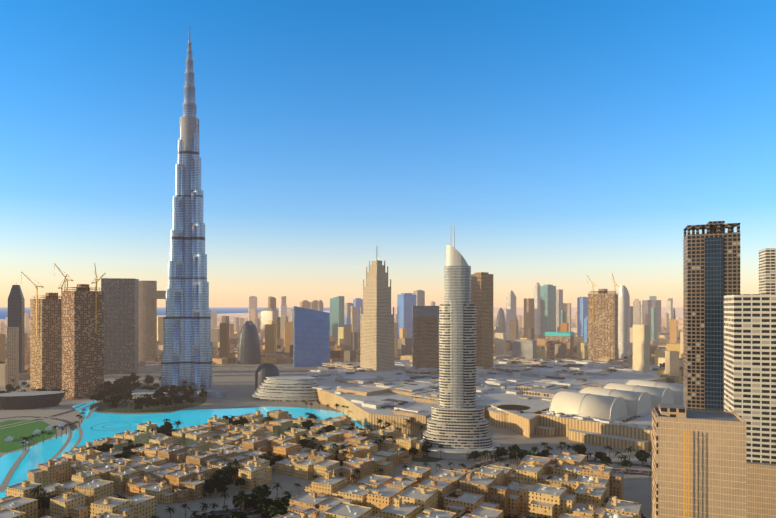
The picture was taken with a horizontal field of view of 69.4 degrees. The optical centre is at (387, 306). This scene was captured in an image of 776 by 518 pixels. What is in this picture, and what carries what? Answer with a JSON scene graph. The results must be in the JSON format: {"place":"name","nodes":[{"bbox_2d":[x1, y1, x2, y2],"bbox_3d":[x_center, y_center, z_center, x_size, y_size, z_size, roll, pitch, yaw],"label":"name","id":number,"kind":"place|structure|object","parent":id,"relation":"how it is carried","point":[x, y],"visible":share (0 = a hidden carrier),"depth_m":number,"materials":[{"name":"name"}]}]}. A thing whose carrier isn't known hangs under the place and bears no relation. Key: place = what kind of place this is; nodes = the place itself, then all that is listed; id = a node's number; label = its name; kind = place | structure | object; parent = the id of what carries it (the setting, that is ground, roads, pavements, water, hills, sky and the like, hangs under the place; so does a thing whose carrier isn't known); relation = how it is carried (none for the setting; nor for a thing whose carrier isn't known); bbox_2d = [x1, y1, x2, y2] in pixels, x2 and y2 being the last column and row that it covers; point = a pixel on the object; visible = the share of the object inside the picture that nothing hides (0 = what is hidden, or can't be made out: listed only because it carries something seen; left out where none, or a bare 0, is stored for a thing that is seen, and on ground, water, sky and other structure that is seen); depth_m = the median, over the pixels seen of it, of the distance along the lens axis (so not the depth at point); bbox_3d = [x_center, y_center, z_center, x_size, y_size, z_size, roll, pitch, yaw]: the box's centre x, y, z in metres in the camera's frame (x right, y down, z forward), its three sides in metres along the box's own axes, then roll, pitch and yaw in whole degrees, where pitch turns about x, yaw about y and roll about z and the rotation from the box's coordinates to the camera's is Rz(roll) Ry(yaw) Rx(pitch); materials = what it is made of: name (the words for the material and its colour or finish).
{"place":"outdoors","nodes":[
{"label":"outdoors","id":0,"kind":"place"},
{"bbox_2d":[0,420,55,452],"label":"lawn","id":1,"kind":"structure","parent":0,"point":[28,429],"depth_m":850.87,"materials":[{"name":"green plant"}]},
{"bbox_2d":[5,423,63,445],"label":"tents","id":2,"kind":"object","parent":1,"relation":"on","point":[36,431],"visible":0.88,"depth_m":846.57,"materials":[{"name":"white"}]},
{"bbox_2d":[0,416,82,462],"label":"walkway","id":3,"kind":"structure","parent":0,"point":[64,421],"depth_m":900.07,"materials":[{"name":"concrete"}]},
{"bbox_2d":[0,398,90,457],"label":"promenade paving","id":4,"kind":"structure","parent":0,"point":[61,407],"depth_m":1001.02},
{"bbox_2d":[0,375,160,428],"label":"lakeside road","id":5,"kind":"structure","parent":0,"point":[72,410],"depth_m":1014.79,"materials":[{"name":"grey asphalt"}]},
{"bbox_2d":[72,400,97,417],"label":"pool","id":6,"kind":"structure","parent":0,"point":[83,406],"depth_m":1070.32,"materials":[{"name":"blue liquid"}]},
{"bbox_2d":[90,384,206,412],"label":"island","id":7,"kind":"structure","parent":0,"point":[120,408],"depth_m":1081.16,"materials":[{"name":"green plant"}]},
{"bbox_2d":[108,394,121,408],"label":"tree","id":8,"kind":"object","parent":7,"relation":"on","point":[114,398],"visible":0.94,"depth_m":1049.16,"materials":[{"name":"green plant"}]},
{"bbox_2d":[126,376,137,387],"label":"tree","id":9,"kind":"object","parent":7,"relation":"on","point":[131,379],"visible":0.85,"depth_m":1312.19,"materials":[{"name":"green plant"}]},
{"bbox_2d":[133,397,146,404],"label":"tree","id":10,"kind":"object","parent":7,"relation":"on","point":[138,400],"visible":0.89,"depth_m":1037.76,"materials":[{"name":"green plant"}]},
{"bbox_2d":[122,392,167,402],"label":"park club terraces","id":11,"kind":"object","parent":7,"relation":"on","point":[136,395],"visible":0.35,"depth_m":1131.27,"materials":[{"name":"white concrete"}]},
{"bbox_2d":[145,400,154,410],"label":"tree","id":12,"kind":"object","parent":7,"relation":"on","point":[149,403],"visible":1,"depth_m":1027.10,"materials":[{"name":"green plant"}]},
{"bbox_2d":[153,390,164,397],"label":"tree","id":13,"kind":"object","parent":7,"relation":"on","point":[158,393],"visible":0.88,"depth_m":1114.07,"materials":[{"name":"green plant"}]},
{"bbox_2d":[156,396,169,409],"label":"tree","id":14,"kind":"object","parent":7,"relation":"on","point":[161,399],"visible":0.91,"depth_m":1046.25,"materials":[{"name":"green plant"}]},
{"bbox_2d":[165,388,177,394],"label":"tree","id":15,"kind":"object","parent":7,"relation":"on","point":[171,391],"visible":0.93,"depth_m":1143.08,"materials":[{"name":"green plant"}]},
{"bbox_2d":[168,394,181,408],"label":"tree","id":16,"kind":"object","parent":7,"relation":"on","point":[179,400],"visible":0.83,"depth_m":1055.78,"materials":[{"name":"green plant"}]},
{"bbox_2d":[183,387,194,399],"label":"tree","id":17,"kind":"object","parent":7,"relation":"on","point":[190,390],"visible":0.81,"depth_m":1147.60,"materials":[{"name":"green plant"}]},
{"bbox_2d":[0,406,356,498],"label":"lake","id":18,"kind":"structure","parent":0,"point":[41,453],"depth_m":915.80,"materials":[{"name":"blue liquid"}]},
{"bbox_2d":[0,307,392,318],"bbox_3d":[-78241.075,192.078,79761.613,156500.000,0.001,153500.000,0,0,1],"label":"sea","id":19,"kind":"structure","parent":0,"point":[160,311],"depth_m":28629.63,"materials":[{"name":"blue liquid"}]},
{"bbox_2d":[211,311,216,326],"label":"skyline tower","id":20,"kind":"structure","parent":0,"point":[214,318],"depth_m":5224.72,"materials":[{"name":"beige concrete"}]},
{"bbox_2d":[287,308,293,321],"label":"tower","id":21,"kind":"structure","parent":0,"point":[290,313],"depth_m":4306.30,"materials":[{"name":"beige"}]},
{"bbox_2d":[0,307,682,517],"bbox_3d":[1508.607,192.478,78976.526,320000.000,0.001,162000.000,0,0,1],"label":"ground","id":22,"kind":"structure","parent":0,"point":[235,381],"depth_m":837.78,"materials":[{"name":"grey concrete"}]},
{"bbox_2d":[7,327,18,385],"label":"tower","id":23,"kind":"structure","parent":22,"relation":"on","point":[13,350],"depth_m":1365.36,"materials":[{"name":"grey"}]},
{"bbox_2d":[0,449,29,491],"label":"footbridge","id":24,"kind":"object","parent":22,"relation":"on","point":[8,477],"visible":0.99,"depth_m":646.70,"materials":[{"name":"grey concrete"}]},
{"bbox_2d":[8,285,24,372],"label":"dark tower","id":25,"kind":"structure","parent":22,"relation":"on","point":[16,308],"depth_m":1502.03,"materials":[{"name":"grey glass"}]},
{"bbox_2d":[0,391,65,409],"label":"low curved building","id":26,"kind":"structure","parent":22,"relation":"on","point":[26,400],"depth_m":1055.90,"materials":[{"name":"grey glass"}]},
{"bbox_2d":[30,484,45,496],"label":"palm","id":27,"kind":"object","parent":22,"relation":"on","point":[36,489],"visible":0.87,"depth_m":514.55,"materials":[{"name":"green plant"}]},
{"bbox_2d":[34,494,48,517],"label":"palm","id":28,"kind":"object","parent":22,"relation":"on","point":[41,498],"visible":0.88,"depth_m":504.95,"materials":[{"name":"green plant"}]},
{"bbox_2d":[21,272,66,390],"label":"tower under construction","id":29,"kind":"structure","parent":22,"relation":"on","point":[46,343],"depth_m":1276.77,"materials":[{"name":"concrete"}]},
{"bbox_2d":[41,498,49,513],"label":"tree","id":30,"kind":"object","parent":22,"relation":"on","point":[44,504],"visible":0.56,"depth_m":516.78,"materials":[{"name":"green plant"}]},
{"bbox_2d":[0,479,155,517],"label":"low-rise buildings","id":31,"kind":"structure","parent":22,"relation":"on","point":[94,498],"depth_m":497.99,"materials":[{"name":"paint"}]},
{"bbox_2d":[54,263,105,399],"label":"tower under construction","id":32,"kind":"structure","parent":22,"relation":"on","point":[83,341],"depth_m":1179.75,"materials":[{"name":"concrete"}]},
{"bbox_2d":[101,278,138,374],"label":"building","id":33,"kind":"structure","parent":22,"relation":"on","point":[121,325],"depth_m":1599.03,"materials":[{"name":"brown concrete"}]},
{"bbox_2d":[139,281,165,360],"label":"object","id":34,"kind":"structure","parent":22,"relation":"on","point":[149,294],"depth_m":1985.89,"materials":[{"name":"brown concrete"}]},
{"bbox_2d":[131,26,225,400],"bbox_3d":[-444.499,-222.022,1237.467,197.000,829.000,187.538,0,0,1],"label":"skyscraper","id":35,"kind":"structure","parent":22,"relation":"on","point":[186,355],"depth_m":1247.22,"materials":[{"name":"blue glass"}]},
{"bbox_2d":[202,478,216,490],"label":"tree","id":36,"kind":"object","parent":22,"relation":"on","point":[210,484],"visible":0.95,"depth_m":565.70,"materials":[{"name":"green plant"}]},
{"bbox_2d":[215,485,227,495],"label":"tree","id":37,"kind":"object","parent":22,"relation":"on","point":[222,488],"visible":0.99,"depth_m":565.31,"materials":[{"name":"green plant"}]},
{"bbox_2d":[214,474,233,492],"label":"tree","id":38,"kind":"object","parent":22,"relation":"on","point":[227,480],"visible":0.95,"depth_m":577.98,"materials":[{"name":"green plant"}]},
{"bbox_2d":[27,409,422,503],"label":"low-rise buildings","id":39,"kind":"structure","parent":22,"relation":"on","point":[160,467],"depth_m":663.89,"materials":[{"name":"paint"}]},
{"bbox_2d":[99,443,112,451],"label":"tree","id":40,"kind":"object","parent":39,"relation":"on","point":[105,447],"visible":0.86,"depth_m":705.38,"materials":[{"name":"green plant"}]},
{"bbox_2d":[234,478,245,489],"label":"tree","id":41,"kind":"object","parent":22,"relation":"on","point":[240,481],"visible":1,"depth_m":587.22,"materials":[{"name":"green plant"}]},
{"bbox_2d":[237,321,260,363],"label":"domed tower","id":42,"kind":"structure","parent":22,"relation":"on","point":[249,350],"depth_m":1879.58,"materials":[{"name":"grey"}]},
{"bbox_2d":[248,296,256,320],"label":"skyline tower","id":43,"kind":"structure","parent":22,"relation":"on","point":[252,302],"depth_m":5053.68,"materials":[{"name":"beige"}]},
{"bbox_2d":[251,310,257,323],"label":"skyline tower","id":44,"kind":"structure","parent":22,"relation":"on","point":[254,314],"depth_m":4679.27,"materials":[{"name":"beige"}]},
{"bbox_2d":[256,496,272,505],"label":"tree","id":45,"kind":"object","parent":22,"relation":"on","point":[261,500],"visible":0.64,"depth_m":514.91,"materials":[{"name":"green plant"}]},
{"bbox_2d":[260,504,278,517],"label":"tree","id":46,"kind":"object","parent":22,"relation":"on","point":[266,512],"visible":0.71,"depth_m":487.66,"materials":[{"name":"green plant"}]},
{"bbox_2d":[261,308,278,341],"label":"skyscraper","id":47,"kind":"structure","parent":22,"relation":"on","point":[268,315],"depth_m":2910.26,"materials":[{"name":"white"}]},
{"bbox_2d":[268,296,275,308],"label":"skyline tower","id":48,"kind":"structure","parent":22,"relation":"on","point":[271,302],"depth_m":2992.65,"materials":[{"name":"beige"}]},
{"bbox_2d":[269,506,282,515],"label":"palm","id":49,"kind":"object","parent":22,"relation":"on","point":[275,511],"visible":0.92,"depth_m":475.87,"materials":[{"name":"green plant"}]},
{"bbox_2d":[279,305,286,316],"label":"tower","id":50,"kind":"structure","parent":22,"relation":"on","point":[282,310],"depth_m":4509.62,"materials":[{"name":"beige"}]},
{"bbox_2d":[276,495,291,508],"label":"tree","id":51,"kind":"object","parent":22,"relation":"on","point":[284,501],"visible":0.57,"depth_m":503.44,"materials":[{"name":"green plant"}]},
{"bbox_2d":[252,363,318,401],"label":"mall terraces","id":52,"kind":"object","parent":22,"relation":"on","point":[271,384],"visible":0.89,"depth_m":1158.93,"materials":[{"name":"beige concrete"}]},
{"bbox_2d":[300,300,309,308],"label":"twin tower","id":53,"kind":"structure","parent":22,"relation":"on","point":[305,304],"depth_m":3906.42,"materials":[{"name":"beige"}]},
{"bbox_2d":[294,306,329,366],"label":"office building","id":54,"kind":"structure","parent":22,"relation":"on","point":[311,338],"depth_m":1796.15,"materials":[{"name":"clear glass"}]},
{"bbox_2d":[310,300,318,309],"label":"twin tower","id":55,"kind":"structure","parent":22,"relation":"on","point":[314,305],"depth_m":3953.57,"materials":[{"name":"beige"}]},
{"bbox_2d":[330,296,343,343],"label":"skyscraper","id":56,"kind":"structure","parent":22,"relation":"on","point":[336,312],"depth_m":2899.77,"materials":[{"name":"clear glass"}]},
{"bbox_2d":[0,312,682,386],"bbox_3d":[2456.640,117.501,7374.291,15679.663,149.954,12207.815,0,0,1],"label":"city blocks","id":57,"kind":"structure","parent":22,"relation":"on","point":[645,351],"depth_m":2056.22,"materials":[{"name":"concrete"}]},
{"bbox_2d":[345,303,353,317],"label":"tower","id":58,"kind":"structure","parent":22,"relation":"on","point":[348,309],"depth_m":3396.02,"materials":[{"name":"grey"}]},
{"bbox_2d":[351,306,356,331],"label":"skyline tower","id":59,"kind":"structure","parent":22,"relation":"on","point":[354,317],"depth_m":3192.84,"materials":[{"name":"grey"}]},
{"bbox_2d":[353,298,362,333],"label":"tower","id":60,"kind":"structure","parent":22,"relation":"on","point":[358,303],"depth_m":3598.45,"materials":[{"name":"blue glass"}]},
{"bbox_2d":[360,245,393,371],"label":"art deco tower","id":61,"kind":"structure","parent":22,"relation":"on","point":[376,335],"depth_m":1453.61,"materials":[{"name":"beige concrete"}]},
{"bbox_2d":[397,293,415,338],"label":"skyscraper","id":62,"kind":"structure","parent":22,"relation":"on","point":[406,302],"depth_m":2892.37,"materials":[{"name":"blue glass"}]},
{"bbox_2d":[413,290,424,305],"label":"skyscraper","id":63,"kind":"structure","parent":22,"relation":"on","point":[420,297],"depth_m":3090.38,"materials":[{"name":"white"}]},
{"bbox_2d":[412,306,438,367],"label":"skyscraper","id":64,"kind":"structure","parent":22,"relation":"on","point":[425,336],"depth_m":1494.21,"materials":[{"name":"orange"}]},
{"bbox_2d":[272,452,640,517],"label":"low-rise houses","id":65,"kind":"structure","parent":22,"relation":"on","point":[566,485],"depth_m":501.77,"materials":[{"name":"paint"}]},
{"bbox_2d":[419,227,500,459],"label":"skyscraper","id":66,"kind":"structure","parent":22,"relation":"on","point":[457,425],"depth_m":727.91,"materials":[{"name":"beige concrete"}]},
{"bbox_2d":[471,272,492,368],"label":"skyscraper","id":67,"kind":"structure","parent":22,"relation":"on","point":[482,291],"depth_m":1488.65,"materials":[{"name":"orange"}]},
{"bbox_2d":[307,355,666,437],"bbox_3d":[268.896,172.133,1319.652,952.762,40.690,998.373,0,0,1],"label":"shopping mall","id":68,"kind":"structure","parent":22,"relation":"on","point":[401,392],"depth_m":1148.35},
{"bbox_2d":[488,379,682,451],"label":"dubai mall vaults","id":69,"kind":"object","parent":68,"relation":"attached to","point":[615,415],"visible":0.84,"depth_m":843.40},
{"bbox_2d":[496,308,505,332],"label":"skyscraper","id":70,"kind":"structure","parent":22,"relation":"on","point":[501,323],"depth_m":3483.61,"materials":[{"name":"glass"}]},
{"bbox_2d":[506,291,515,339],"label":"skyscraper","id":71,"kind":"structure","parent":22,"relation":"on","point":[510,305],"depth_m":2983.60,"materials":[{"name":"orange"}]},
{"bbox_2d":[512,339,535,358],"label":"grey block","id":72,"kind":"structure","parent":22,"relation":"on","point":[526,348],"depth_m":1858.07,"materials":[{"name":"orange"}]},
{"bbox_2d":[524,298,533,337],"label":"brown tower","id":73,"kind":"structure","parent":22,"relation":"on","point":[528,312],"depth_m":2980.49,"materials":[{"name":"orange"}]},
{"bbox_2d":[534,282,539,334],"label":"skyscraper","id":74,"kind":"structure","parent":22,"relation":"on","point":[537,309],"depth_m":3176.64,"materials":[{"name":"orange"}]},
{"bbox_2d":[540,284,555,337],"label":"teal tower","id":75,"kind":"structure","parent":22,"relation":"on","point":[547,307],"depth_m":2981.18,"materials":[{"name":"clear glass"}]},
{"bbox_2d":[545,332,573,359],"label":"gate building","id":76,"kind":"structure","parent":22,"relation":"on","point":[552,339],"depth_m":2000.89,"materials":[{"name":"concrete"}]},
{"bbox_2d":[556,289,562,331],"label":"tower","id":77,"kind":"structure","parent":22,"relation":"on","point":[559,300],"depth_m":3273.71,"materials":[{"name":"grey"}]},
{"bbox_2d":[561,310,565,322],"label":"skyline tower","id":78,"kind":"structure","parent":22,"relation":"on","point":[563,316],"depth_m":2599.43,"materials":[{"name":"teal glass"}]},
{"bbox_2d":[563,303,570,331],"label":"tower","id":79,"kind":"structure","parent":22,"relation":"on","point":[567,308],"depth_m":3272.65,"materials":[{"name":"beige"}]},
{"bbox_2d":[577,297,587,336],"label":"tower","id":80,"kind":"structure","parent":22,"relation":"on","point":[582,308],"depth_m":2975.55,"materials":[{"name":"blue glass"}]},
{"bbox_2d":[584,316,587,343],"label":"skyline tower","id":81,"kind":"structure","parent":22,"relation":"on","point":[586,329],"depth_m":2703.38,"materials":[{"name":"blue glass"}]},
{"bbox_2d":[587,273,617,361],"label":"tower under construction","id":82,"kind":"structure","parent":22,"relation":"on","point":[602,323],"depth_m":1683.85,"materials":[{"name":"concrete"}]},
{"bbox_2d":[617,285,629,358],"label":"skyscraper","id":83,"kind":"structure","parent":22,"relation":"on","point":[623,321],"depth_m":1976.78,"materials":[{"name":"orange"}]},
{"bbox_2d":[630,306,632,326],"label":"tower","id":84,"kind":"structure","parent":22,"relation":"on","point":[631,316],"depth_m":3258.45,"materials":[{"name":"grey glass"}]},
{"bbox_2d":[633,299,640,324],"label":"skyline tower","id":85,"kind":"structure","parent":22,"relation":"on","point":[636,311],"depth_m":2844.30,"materials":[{"name":"beige"}]},
{"bbox_2d":[642,300,651,324],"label":"tower","id":86,"kind":"structure","parent":22,"relation":"on","point":[646,305],"depth_m":3668.06,"materials":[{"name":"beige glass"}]},
{"bbox_2d":[650,306,656,340],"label":"skyline tower","id":87,"kind":"structure","parent":22,"relation":"on","point":[653,323],"depth_m":2995.86,"materials":[{"name":"teal glass"}]},
{"bbox_2d":[652,300,660,331],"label":"tower","id":88,"kind":"structure","parent":22,"relation":"on","point":[657,303],"depth_m":3712.25,"materials":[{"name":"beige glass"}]},
{"bbox_2d":[667,298,672,332],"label":"skyline tower","id":89,"kind":"structure","parent":22,"relation":"on","point":[669,307],"depth_m":3455.03,"materials":[{"name":"grey"}]},
{"bbox_2d":[652,403,745,517],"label":"building","id":90,"kind":"structure","parent":22,"relation":"on","point":[698,463],"depth_m":289.72,"materials":[{"name":"beige concrete"}]},
{"bbox_2d":[724,294,775,517],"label":"building","id":91,"kind":"structure","parent":22,"relation":"on","point":[750,359],"depth_m":350.79,"materials":[{"name":"white concrete"}]},
{"bbox_2d":[759,248,775,293],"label":"skyscraper","id":92,"kind":"structure","parent":22,"relation":"on","point":[767,270],"depth_m":629.94,"materials":[{"name":"white concrete"}]},
{"bbox_2d":[183,468,651,517],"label":"boulevard road","id":93,"kind":"structure","parent":0,"point":[635,472],"depth_m":534.63,"materials":[{"name":"grey asphalt"}]},
{"bbox_2d":[232,493,246,510],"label":"tree","id":94,"kind":"object","parent":93,"relation":"on","point":[236,499],"visible":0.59,"depth_m":521.74,"materials":[{"name":"green plant"}]},
{"bbox_2d":[239,497,252,513],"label":"tree","id":95,"kind":"object","parent":93,"relation":"on","point":[247,504],"visible":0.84,"depth_m":516.87,"materials":[{"name":"green plant"}]},
{"bbox_2d":[252,484,271,496],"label":"tree","id":96,"kind":"object","parent":93,"relation":"on","point":[264,490],"visible":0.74,"depth_m":538.36,"materials":[{"name":"green plant"}]},
{"bbox_2d":[621,459,632,466],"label":"tree","id":97,"kind":"object","parent":93,"relation":"on","point":[624,462],"visible":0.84,"depth_m":655.56,"materials":[{"name":"green plant"}]},
{"bbox_2d":[401,435,442,462],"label":"garden ground","id":98,"kind":"structure","parent":0,"point":[425,459],"depth_m":706.05,"materials":[{"name":"green plant"}]},
{"bbox_2d":[408,447,417,457],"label":"tree","id":99,"kind":"object","parent":98,"relation":"on","point":[413,450],"visible":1,"depth_m":709.27,"materials":[{"name":"green plant"}]},
{"bbox_2d":[413,449,651,473],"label":"plaza paving","id":100,"kind":"structure","parent":0,"point":[443,463],"depth_m":692.54,"materials":[{"name":"beige stone"}]},
{"bbox_2d":[509,452,517,463],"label":"tree","id":101,"kind":"object","parent":100,"relation":"on","point":[512,456],"visible":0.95,"depth_m":681.31,"materials":[{"name":"green plant"}]},
{"bbox_2d":[508,444,519,460],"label":"tree","id":102,"kind":"object","parent":100,"relation":"on","point":[513,447],"visible":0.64,"depth_m":698.68,"materials":[{"name":"green plant"}]},
{"bbox_2d":[572,444,586,452],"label":"tree","id":103,"kind":"object","parent":100,"relation":"on","point":[577,447],"visible":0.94,"depth_m":711.41,"materials":[{"name":"green plant"}]},
{"bbox_2d":[594,452,606,462],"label":"tree","id":104,"kind":"object","parent":100,"relation":"on","point":[598,455],"visible":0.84,"depth_m":686.08,"materials":[{"name":"green plant"}]},
{"bbox_2d":[601,455,611,463],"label":"tree","id":105,"kind":"object","parent":100,"relation":"on","point":[605,458],"visible":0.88,"depth_m":666.19,"materials":[{"name":"green plant"}]},
{"bbox_2d":[635,450,650,458],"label":"tree","id":106,"kind":"object","parent":100,"relation":"on","point":[637,454],"visible":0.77,"depth_m":684.00,"materials":[{"name":"green plant"}]},
{"bbox_2d":[465,454,650,469],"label":"road","id":107,"kind":"structure","parent":0,"point":[480,463],"depth_m":688.08,"materials":[{"name":"grey asphalt"}]},
{"bbox_2d":[683,221,739,410],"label":"tall tower","id":108,"kind":"structure","parent":0,"point":[711,267],"depth_m":507.75,"materials":[{"name":"brown concrete"}]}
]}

